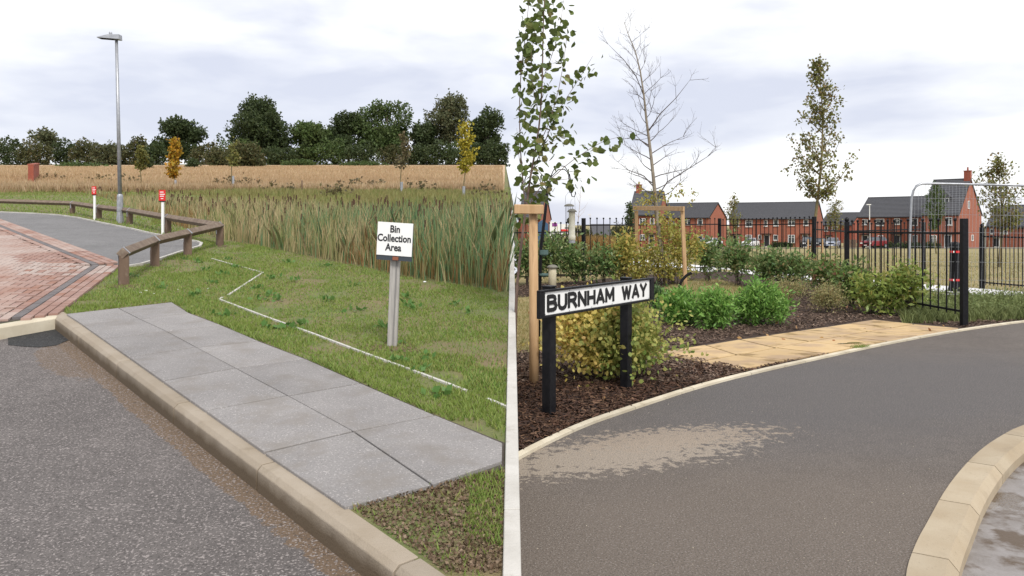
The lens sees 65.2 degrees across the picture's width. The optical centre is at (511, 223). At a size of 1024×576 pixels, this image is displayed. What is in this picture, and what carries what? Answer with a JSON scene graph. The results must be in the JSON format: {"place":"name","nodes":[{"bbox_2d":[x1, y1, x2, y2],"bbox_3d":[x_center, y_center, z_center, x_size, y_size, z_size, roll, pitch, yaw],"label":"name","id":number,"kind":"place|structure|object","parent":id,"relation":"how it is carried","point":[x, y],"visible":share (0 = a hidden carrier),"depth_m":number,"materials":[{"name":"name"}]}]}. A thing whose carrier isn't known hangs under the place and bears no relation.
{"place":"outdoors","nodes":[
{"label":"outdoors","id":0,"kind":"place"},
{"bbox_2d":[0,219,117,322],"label":"block paving","id":1,"kind":"structure","parent":0,"point":[42,276],"depth_m":11.19,"materials":[{"name":"red brick"}]},
{"bbox_2d":[0,212,198,264],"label":"path","id":2,"kind":"structure","parent":0,"point":[107,241],"depth_m":17.12,"materials":[{"name":"grey asphalt"}]},
{"bbox_2d":[0,211,202,266],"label":"path edging","id":3,"kind":"object","parent":2,"relation":"on","point":[162,257],"visible":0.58,"depth_m":17.84,"materials":[{"name":"concrete"}]},
{"bbox_2d":[0,338,361,575],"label":"road","id":4,"kind":"structure","parent":0,"point":[103,472],"depth_m":4.11,"materials":[{"name":"grey asphalt"}]},
{"bbox_2d":[0,315,56,339],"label":"kerb","id":5,"kind":"structure","parent":4,"relation":"on","point":[20,328],"depth_m":7.91,"materials":[{"name":"concrete"}]},
{"bbox_2d":[8,329,67,346],"bbox_3d":[-4.753,1.074,8.057,0.545,0.118,1.630,0,0,-32],"label":"fresh asphalt patch","id":6,"kind":"object","parent":4,"relation":"on","point":[47,338],"visible":0.55,"depth_m":7.67,"materials":[{"name":"grey asphalt"}]},
{"bbox_2d":[55,312,444,575],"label":"kerb","id":7,"kind":"structure","parent":4,"relation":"on","point":[357,543],"depth_m":4.11,"materials":[{"name":"concrete"}]},
{"bbox_2d":[0,165,504,191],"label":"straw field","id":8,"kind":"structure","parent":0,"point":[337,165],"depth_m":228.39,"materials":[{"name":"beige plant"}]},
{"bbox_2d":[0,135,37,164],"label":"hedge bush","id":9,"kind":"object","parent":8,"relation":"on","point":[5,159],"visible":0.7,"depth_m":250.26,"materials":[{"name":"green plant"}]},
{"bbox_2d":[14,138,55,164],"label":"hedge bush","id":10,"kind":"object","parent":8,"relation":"on","point":[40,155],"visible":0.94,"depth_m":246.87,"materials":[{"name":"green plant"}]},
{"bbox_2d":[26,126,60,152],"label":"tree","id":11,"kind":"object","parent":8,"relation":"on","point":[46,136],"visible":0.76,"depth_m":259.00,"materials":[{"name":"green plant"}]},
{"bbox_2d":[47,137,79,164],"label":"hedge bush","id":12,"kind":"object","parent":8,"relation":"on","point":[62,152],"visible":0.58,"depth_m":254.45,"materials":[{"name":"green plant"}]},
{"bbox_2d":[67,137,101,163],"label":"hedge bush","id":13,"kind":"object","parent":8,"relation":"on","point":[82,149],"visible":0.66,"depth_m":250.67,"materials":[{"name":"green plant"}]},
{"bbox_2d":[87,139,121,164],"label":"hedge bush","id":14,"kind":"object","parent":8,"relation":"on","point":[108,155],"visible":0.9,"depth_m":246.98,"materials":[{"name":"green plant"}]},
{"bbox_2d":[121,134,149,164],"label":"hedge bush","id":15,"kind":"object","parent":8,"relation":"on","point":[132,145],"visible":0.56,"depth_m":250.80,"materials":[{"name":"green plant"}]},
{"bbox_2d":[138,141,168,164],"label":"hedge bush","id":16,"kind":"object","parent":8,"relation":"on","point":[158,152],"visible":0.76,"depth_m":246.84,"materials":[{"name":"green plant"}]},
{"bbox_2d":[164,136,183,179],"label":"young tree","id":17,"kind":"object","parent":8,"relation":"on","point":[174,149],"visible":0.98,"depth_m":43.15,"materials":[{"name":"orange plant"}]},
{"bbox_2d":[150,113,208,163],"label":"tree","id":18,"kind":"object","parent":8,"relation":"on","point":[188,133],"visible":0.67,"depth_m":260.54,"materials":[{"name":"green plant"}]},
{"bbox_2d":[219,139,267,166],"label":"field bush","id":19,"kind":"object","parent":8,"relation":"on","point":[251,155],"visible":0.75,"depth_m":167.21,"materials":[{"name":"green plant"}]},
{"bbox_2d":[216,92,296,159],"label":"tree","id":20,"kind":"object","parent":8,"relation":"on","point":[261,122],"visible":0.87,"depth_m":257.38,"materials":[{"name":"green plant"}]},
{"bbox_2d":[261,145,299,164],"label":"hedge bush","id":21,"kind":"object","parent":8,"relation":"on","point":[275,156],"visible":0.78,"depth_m":246.33,"materials":[{"name":"green plant"}]},
{"bbox_2d":[288,120,332,161],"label":"tree","id":22,"kind":"object","parent":8,"relation":"on","point":[308,135],"visible":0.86,"depth_m":253.46,"materials":[{"name":"green plant"}]},
{"bbox_2d":[314,136,351,164],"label":"hedge bush","id":23,"kind":"object","parent":8,"relation":"on","point":[333,150],"visible":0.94,"depth_m":250.61,"materials":[{"name":"green plant"}]},
{"bbox_2d":[325,110,366,160],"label":"tree","id":24,"kind":"object","parent":8,"relation":"on","point":[342,128],"visible":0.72,"depth_m":259.42,"materials":[{"name":"green plant"}]},
{"bbox_2d":[340,141,381,162],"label":"hedge bush","id":25,"kind":"object","parent":8,"relation":"on","point":[357,153],"visible":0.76,"depth_m":246.56,"materials":[{"name":"green plant"}]},
{"bbox_2d":[348,99,413,163],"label":"tree","id":26,"kind":"object","parent":8,"relation":"on","point":[377,133],"visible":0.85,"depth_m":261.24,"materials":[{"name":"green plant"}]},
{"bbox_2d":[407,119,438,154],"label":"tree","id":27,"kind":"object","parent":8,"relation":"on","point":[425,132],"visible":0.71,"depth_m":258.39,"materials":[{"name":"green plant"}]},
{"bbox_2d":[420,138,459,164],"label":"hedge bush","id":28,"kind":"object","parent":8,"relation":"on","point":[441,153],"visible":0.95,"depth_m":246.48,"materials":[{"name":"green plant"}]},
{"bbox_2d":[423,88,470,145],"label":"tree","id":29,"kind":"object","parent":8,"relation":"on","point":[449,113],"visible":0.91,"depth_m":261.93,"materials":[{"name":"green plant"}]},
{"bbox_2d":[464,103,505,154],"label":"tree","id":30,"kind":"object","parent":8,"relation":"on","point":[486,124],"visible":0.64,"depth_m":259.35,"materials":[{"name":"green plant"}]},
{"bbox_2d":[480,138,510,166],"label":"hedge bush","id":31,"kind":"object","parent":8,"relation":"on","point":[495,154],"visible":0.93,"depth_m":246.85,"materials":[{"name":"green plant"}]},
{"bbox_2d":[0,186,507,223],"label":"verge grass","id":32,"kind":"structure","parent":0,"point":[375,194],"depth_m":33.17,"materials":[{"name":"plant"}]},
{"bbox_2d":[0,164,509,575],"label":"lawn","id":33,"kind":"structure","parent":0,"point":[488,431],"depth_m":7.97,"materials":[{"name":"green plant"}]},
{"bbox_2d":[97,32,123,222],"bbox_3d":[-10.220,-2.437,20.382,0.635,4.912,0.218,0,0,0],"label":"street lamp","id":34,"kind":"object","parent":33,"relation":"on","point":[116,38],"visible":0.95,"depth_m":20.34,"materials":[{"name":"metal"}]},
{"bbox_2d":[0,199,223,284],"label":"timber rail fence","id":35,"kind":"object","parent":33,"relation":"on","point":[154,242],"visible":0.88,"depth_m":14.49,"materials":[{"name":"wood"}]},
{"bbox_2d":[38,172,507,197],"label":"rough weeds","id":36,"kind":"object","parent":33,"relation":"on","point":[338,189],"visible":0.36,"depth_m":38.20,"materials":[{"name":"brown plant"}]},
{"bbox_2d":[129,256,472,398],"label":"lawn weeds","id":37,"kind":"object","parent":33,"relation":"on","point":[447,390],"visible":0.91,"depth_m":8.46,"materials":[{"name":"green plant"}]},
{"bbox_2d":[171,298,438,413],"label":"edge grass","id":38,"kind":"structure","parent":33,"relation":"on","point":[390,394],"depth_m":5.95,"materials":[{"name":"green plant"}]},
{"bbox_2d":[84,189,527,292],"bbox_3d":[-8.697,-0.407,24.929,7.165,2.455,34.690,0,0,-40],"label":"reed bed","id":39,"kind":"object","parent":33,"relation":"on","point":[235,229],"visible":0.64,"depth_m":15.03,"materials":[{"name":"green plant"}]},
{"bbox_2d":[98,186,511,268],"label":"bulrush heads","id":40,"kind":"object","parent":39,"relation":"attached to","point":[351,204],"visible":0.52,"depth_m":17.67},
{"bbox_2d":[211,258,506,408],"bbox_3d":[-2.671,0.872,8.884,0.939,0.640,9.150,0,0,-30],"label":"lawn edging","id":41,"kind":"object","parent":33,"relation":"on","point":[366,353],"visible":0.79,"depth_m":6.88,"materials":[{"name":"concrete"}]},
{"bbox_2d":[376,222,413,345],"bbox_3d":[-0.991,0.540,6.865,0.325,1.122,0.120,0,0,8],"label":"bin area sign","id":42,"kind":"object","parent":33,"relation":"on","point":[395,244],"visible":1,"depth_m":6.82,"materials":[{"name":"grey"}]},
{"bbox_2d":[353,468,504,572],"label":"soil crumbs","id":43,"kind":"object","parent":33,"relation":"on","point":[434,557],"visible":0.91,"depth_m":3.51,"materials":[{"name":"brown soil"}]},
{"bbox_2d":[456,119,479,185],"bbox_3d":[-1.832,-2.648,32.759,1.097,3.276,0.969,0,0,-41],"label":"young tree","id":44,"kind":"object","parent":33,"relation":"on","point":[464,143],"visible":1,"depth_m":32.58,"materials":[{"name":"yellow plant"}]},
{"bbox_2d":[0,187,510,234],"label":"lawn grass","id":45,"kind":"structure","parent":0,"point":[36,197],"depth_m":26.60,"materials":[{"name":"plant"}]},
{"bbox_2d":[67,302,504,509],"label":"paved path","id":46,"kind":"structure","parent":0,"point":[342,441],"depth_m":5.03,"materials":[{"name":"grey concrete"}]},
{"bbox_2d":[0,0,1023,272],"label":"sky","id":47,"kind":"structure","parent":0,"point":[932,89],"materials":[{"name":"white"}]},
{"bbox_2d":[516,271,1020,450],"bbox_3d":[7.281,1.588,18.129,25.150,0.001,15.350,0,0,-29],"label":"planting bed","id":48,"kind":"object","parent":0,"point":[732,278],"visible":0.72,"depth_m":12.52,"materials":[{"name":"brown soil"}]},
{"bbox_2d":[503,210,520,575],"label":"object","id":49,"kind":"structure","parent":48,"relation":"on","point":[511,554],"depth_m":4.17,"materials":[{"name":"concrete"}]},
{"bbox_2d":[514,204,543,382],"bbox_3d":[0.166,0.753,7.953,0.294,1.894,0.147,0,0,0],"label":"tree stake","id":50,"kind":"object","parent":48,"relation":"on","point":[533,211],"visible":0.88,"depth_m":7.94,"materials":[{"name":"brown wood"}]},
{"bbox_2d":[517,295,560,351],"bbox_3d":[0.801,1.582,13.605,1.562,0.001,7.558,0,0,0],"label":"grass patch","id":51,"kind":"object","parent":48,"relation":"on","point":[527,300],"depth_m":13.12,"materials":[{"name":"plant"}]},
{"bbox_2d":[518,165,575,360],"bbox_3d":[0.380,0.473,8.880,0.668,2.255,0.097,0,0,0],"label":"bird feeder pole","id":52,"kind":"object","parent":48,"relation":"on","point":[541,254],"visible":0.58,"depth_m":8.89,"materials":[{"name":"black metal"}]},
{"bbox_2d":[538,228,577,283],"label":"garden shrub","id":53,"kind":"object","parent":48,"relation":"on","point":[552,252],"visible":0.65,"depth_m":20.91,"materials":[{"name":"green plant"}]},
{"bbox_2d":[551,232,590,284],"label":"garden shrub","id":54,"kind":"object","parent":48,"relation":"on","point":[571,258],"visible":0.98,"depth_m":20.67,"materials":[{"name":"green plant"}]},
{"bbox_2d":[511,0,635,352],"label":"birch tree","id":55,"kind":"object","parent":48,"relation":"on","point":[531,24],"visible":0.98,"depth_m":8.23,"materials":[{"name":"green plant"}]},
{"bbox_2d":[537,277,653,416],"bbox_3d":[0.772,1.106,7.242,0.132,1.188,2.002,0,0,37],"label":"street name sign","id":56,"kind":"object","parent":48,"relation":"on","point":[623,293],"visible":0.95,"depth_m":6.96,"materials":[{"name":"black metal"}]},
{"bbox_2d":[575,235,623,284],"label":"garden shrub","id":57,"kind":"object","parent":48,"relation":"on","point":[599,263],"visible":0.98,"depth_m":20.36,"materials":[{"name":"green plant"}]},
{"bbox_2d":[520,275,708,386],"bbox_3d":[1.037,1.074,8.142,1.914,1.102,1.354,0,0,0],"label":"dogwood shrub","id":58,"kind":"object","parent":48,"relation":"on","point":[590,339],"visible":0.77,"depth_m":7.93,"materials":[{"name":"yellow plant"}]},
{"bbox_2d":[606,226,641,279],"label":"garden shrub","id":59,"kind":"object","parent":48,"relation":"on","point":[627,247],"visible":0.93,"depth_m":20.39,"materials":[{"name":"yellow plant"}]},
{"bbox_2d":[517,360,779,448],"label":"bark chips","id":60,"kind":"object","parent":48,"relation":"on","point":[564,386],"visible":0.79,"depth_m":7.36,"materials":[{"name":"brown wood"}]},
{"bbox_2d":[598,10,720,284],"bbox_3d":[3.835,-1.992,20.947,3.227,7.280,1.602,0,0,0],"label":"bare topped tree","id":61,"kind":"object","parent":48,"relation":"on","point":[664,271],"visible":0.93,"depth_m":20.74,"materials":[{"name":"yellow plant"}]},
{"bbox_2d":[633,206,687,289],"bbox_3d":[3.692,0.564,20.132,0.214,2.075,2.129,0,0,-27],"label":"stake frame","id":62,"kind":"object","parent":48,"relation":"on","point":[681,209],"visible":0.7,"depth_m":19.30,"materials":[{"name":"brown wood"}]},
{"bbox_2d":[650,283,700,325],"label":"choisya shrub","id":63,"kind":"object","parent":48,"relation":"on","point":[681,299],"visible":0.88,"depth_m":12.57,"materials":[{"name":"green plant"}]},
{"bbox_2d":[664,279,741,299],"bbox_3d":[4.823,1.582,19.520,2.192,0.001,6.659,0,0,22],"label":"grass patch","id":64,"kind":"object","parent":48,"relation":"on","point":[696,281],"visible":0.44,"depth_m":20.58,"materials":[{"name":"green plant"}]},
{"bbox_2d":[687,230,725,280],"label":"garden shrub","id":65,"kind":"object","parent":64,"relation":"on","point":[706,259],"visible":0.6,"depth_m":21.95,"materials":[{"name":"green plant"}]},
{"bbox_2d":[708,229,764,285],"bbox_3d":[5.743,0.864,20.523,1.661,1.520,1.294,0,0,0],"label":"garden shrub","id":66,"kind":"object","parent":64,"relation":"on","point":[734,259],"visible":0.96,"depth_m":20.39,"materials":[{"name":"green plant"}]},
{"bbox_2d":[684,282,744,330],"bbox_3d":[3.050,1.222,12.102,0.947,0.845,0.707,0,0,0],"label":"choisya shrub","id":67,"kind":"object","parent":48,"relation":"on","point":[714,309],"visible":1,"depth_m":12.00,"materials":[{"name":"green plant"}]},
{"bbox_2d":[728,267,800,325],"bbox_3d":[3.899,1.172,12.580,1.285,1.007,0.948,0,0,0],"label":"choisya shrub","id":68,"kind":"object","parent":48,"relation":"on","point":[757,300],"visible":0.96,"depth_m":12.40,"materials":[{"name":"green plant"}]},
{"bbox_2d":[739,243,791,286],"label":"garden shrub","id":69,"kind":"object","parent":48,"relation":"on","point":[763,267],"visible":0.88,"depth_m":19.60,"materials":[{"name":"green plant"}]},
{"bbox_2d":[515,280,1023,381],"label":"bark chips","id":70,"kind":"object","parent":48,"relation":"on","point":[698,331],"visible":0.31,"depth_m":11.64,"materials":[{"name":"brown wood"}]},
{"bbox_2d":[766,269,814,301],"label":"variegated shrub","id":71,"kind":"object","parent":48,"relation":"on","point":[795,286],"visible":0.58,"depth_m":15.86,"materials":[{"name":"green plant"}]},
{"bbox_2d":[769,244,820,288],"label":"garden shrub","id":72,"kind":"object","parent":48,"relation":"on","point":[794,269],"visible":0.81,"depth_m":19.23,"materials":[{"name":"green plant"}]},
{"bbox_2d":[800,248,843,295],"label":"garden shrub","id":73,"kind":"object","parent":48,"relation":"on","point":[816,271],"visible":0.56,"depth_m":17.20,"materials":[{"name":"green plant"}]},
{"bbox_2d":[804,277,852,312],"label":"variegated shrub","id":74,"kind":"object","parent":48,"relation":"on","point":[823,299],"visible":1,"depth_m":14.22,"materials":[{"name":"green plant"}]},
{"bbox_2d":[824,254,874,308],"bbox_3d":[6.440,1.105,15.226,1.037,1.103,1.104,0,0,0],"label":"garden shrub","id":75,"kind":"object","parent":48,"relation":"on","point":[845,272],"visible":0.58,"depth_m":15.15,"materials":[{"name":"green plant"}]},
{"bbox_2d":[842,260,889,313],"bbox_3d":[6.346,1.140,14.210,0.983,0.985,0.891,0,0,-45],"label":"garden shrub","id":76,"kind":"object","parent":48,"relation":"on","point":[861,293],"visible":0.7,"depth_m":14.15,"materials":[{"name":"green plant"}]},
{"bbox_2d":[863,255,918,315],"bbox_3d":[6.556,1.091,13.880,0.906,1.119,0.861,0,0,0],"label":"garden shrub","id":77,"kind":"object","parent":48,"relation":"on","point":[888,307],"visible":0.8,"depth_m":13.81,"materials":[{"name":"green plant"}]},
{"bbox_2d":[884,250,940,310],"bbox_3d":[6.895,1.036,13.790,0.897,1.174,1.064,0,0,0],"label":"garden shrub","id":78,"kind":"object","parent":48,"relation":"on","point":[911,287],"visible":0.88,"depth_m":13.69,"materials":[{"name":"green plant"}]},
{"bbox_2d":[896,287,1023,322],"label":"weedy grass","id":79,"kind":"structure","parent":48,"relation":"on","point":[916,314],"depth_m":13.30,"materials":[{"name":"green plant"}]},
{"bbox_2d":[515,225,1023,321],"bbox_3d":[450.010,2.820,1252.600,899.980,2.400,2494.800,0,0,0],"label":"park lawn","id":80,"kind":"structure","parent":0,"point":[522,280],"depth_m":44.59,"materials":[{"name":"green plant"}]},
{"bbox_2d":[514,232,548,284],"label":"garden shrub","id":81,"kind":"object","parent":80,"relation":"on","point":[524,265],"visible":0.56,"depth_m":20.94,"materials":[{"name":"green plant"}]},
{"bbox_2d":[630,184,666,246],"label":"gabled house","id":82,"kind":"structure","parent":80,"relation":"on","point":[641,213],"depth_m":135.27,"materials":[{"name":"red brick"}]},
{"bbox_2d":[581,217,720,280],"bbox_3d":[4.490,0.722,24.634,6.807,1.856,0.090,0,0,-42],"label":"railing","id":83,"kind":"object","parent":80,"relation":"on","point":[583,228],"visible":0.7,"depth_m":23.59,"materials":[{"name":"black metal"}]},
{"bbox_2d":[664,202,726,246],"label":"terrace house","id":84,"kind":"structure","parent":80,"relation":"on","point":[703,210],"depth_m":135.84,"materials":[{"name":"red brick"}]},
{"bbox_2d":[720,216,816,278],"bbox_3d":[7.723,0.712,24.613,0.090,1.876,4.793,0,0,-18],"label":"railing","id":85,"kind":"object","parent":80,"relation":"on","point":[814,236],"visible":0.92,"depth_m":23.74,"materials":[{"name":"black metal"}]},
{"bbox_2d":[518,320,1023,459],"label":"edging kerb","id":86,"kind":"structure","parent":80,"relation":"on","point":[530,449],"depth_m":7.75,"materials":[{"name":"concrete"}]},
{"bbox_2d":[728,201,823,246],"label":"terrace house","id":87,"kind":"structure","parent":80,"relation":"on","point":[763,210],"depth_m":140.24,"materials":[{"name":"red brick"}]},
{"bbox_2d":[780,54,859,259],"bbox_3d":[11.762,-2.435,30.740,2.574,8.193,2.358,0,0,39],"label":"maple tree","id":88,"kind":"object","parent":80,"relation":"on","point":[820,110],"visible":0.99,"depth_m":30.59,"materials":[{"name":"green plant"}]},
{"bbox_2d":[814,217,848,291],"bbox_3d":[7.620,0.754,19.289,0.090,1.791,6.398,0,0,15],"label":"railing","id":89,"kind":"object","parent":80,"relation":"on","point":[846,238],"visible":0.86,"depth_m":17.11,"materials":[{"name":"black metal"}]},
{"bbox_2d":[823,212,858,242],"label":"house","id":90,"kind":"structure","parent":80,"relation":"on","point":[850,215],"depth_m":170.85,"materials":[{"name":"brick"}]},
{"bbox_2d":[853,222,925,276],"bbox_3d":[10.383,0.792,22.049,3.601,1.716,0.090,0,0,-34],"label":"railing","id":91,"kind":"object","parent":80,"relation":"on","point":[924,243],"visible":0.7,"depth_m":22.14,"materials":[{"name":"black metal"}]},
{"bbox_2d":[856,196,926,247],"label":"terrace house","id":92,"kind":"structure","parent":80,"relation":"on","point":[890,209],"depth_m":131.87,"materials":[{"name":"red brick"}]},
{"bbox_2d":[848,218,967,326],"bbox_3d":[6.904,0.777,14.301,0.090,1.746,3.891,0,0,-3],"label":"railing","id":93,"kind":"object","parent":80,"relation":"on","point":[963,233],"visible":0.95,"depth_m":13.07,"materials":[{"name":"black metal"}]},
{"bbox_2d":[921,180,948,253],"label":"park tree","id":94,"kind":"object","parent":80,"relation":"on","point":[934,225],"visible":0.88,"depth_m":64.55,"materials":[{"name":"green plant"}]},
{"bbox_2d":[921,167,982,247],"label":"gabled house","id":95,"kind":"structure","parent":80,"relation":"on","point":[963,204],"depth_m":120.64,"materials":[{"name":"red brick"}]},
{"bbox_2d":[972,152,1023,266],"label":"maple tree","id":96,"kind":"object","parent":80,"relation":"on","point":[997,168],"visible":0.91,"depth_m":30.62,"materials":[{"name":"green plant"}]},
{"bbox_2d":[979,223,1023,288],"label":"railing","id":97,"kind":"object","parent":80,"relation":"on","point":[982,272],"visible":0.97,"depth_m":19.43,"materials":[{"name":"black metal"}]},
{"bbox_2d":[986,205,1023,246],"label":"terrace house","id":98,"kind":"structure","parent":80,"relation":"on","point":[999,233],"depth_m":137.75,"materials":[{"name":"red brick"}]},
{"bbox_2d":[519,323,1023,575],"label":"drive","id":99,"kind":"structure","parent":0,"point":[665,486],"depth_m":5.26,"materials":[{"name":"asphalt"}]},
{"bbox_2d":[659,320,957,370],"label":"buff paving","id":100,"kind":"structure","parent":0,"point":[753,352],"depth_m":10.57,"materials":[{"name":"stone"}]},
{"bbox_2d":[633,261,1022,293],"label":"path","id":101,"kind":"structure","parent":0,"point":[944,287],"depth_m":20.03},
{"bbox_2d":[948,242,959,291],"bbox_3d":[10.480,1.010,18.935,0.300,1.180,0.300,0,0,0],"label":"bollard","id":102,"kind":"object","parent":101,"relation":"on","point":[951,271],"visible":0.59,"depth_m":18.85,"materials":[{"name":"black paint"}]},
{"bbox_2d":[962,462,1023,575],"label":"road","id":103,"kind":"structure","parent":0,"point":[997,548],"depth_m":4.35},
{"bbox_2d":[906,425,1023,575],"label":"kerb","id":104,"kind":"structure","parent":103,"relation":"on","point":[944,542],"depth_m":4.50,"materials":[{"name":"concrete"}]},
{"label":"asphalt apron","id":105,"kind":"structure","parent":0,"visible":0},
{"bbox_2d":[909,182,1023,295],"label":"fence panel","id":106,"kind":"object","parent":105,"relation":"on","point":[949,184],"visible":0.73,"depth_m":17.24,"materials":[{"name":"metal"}]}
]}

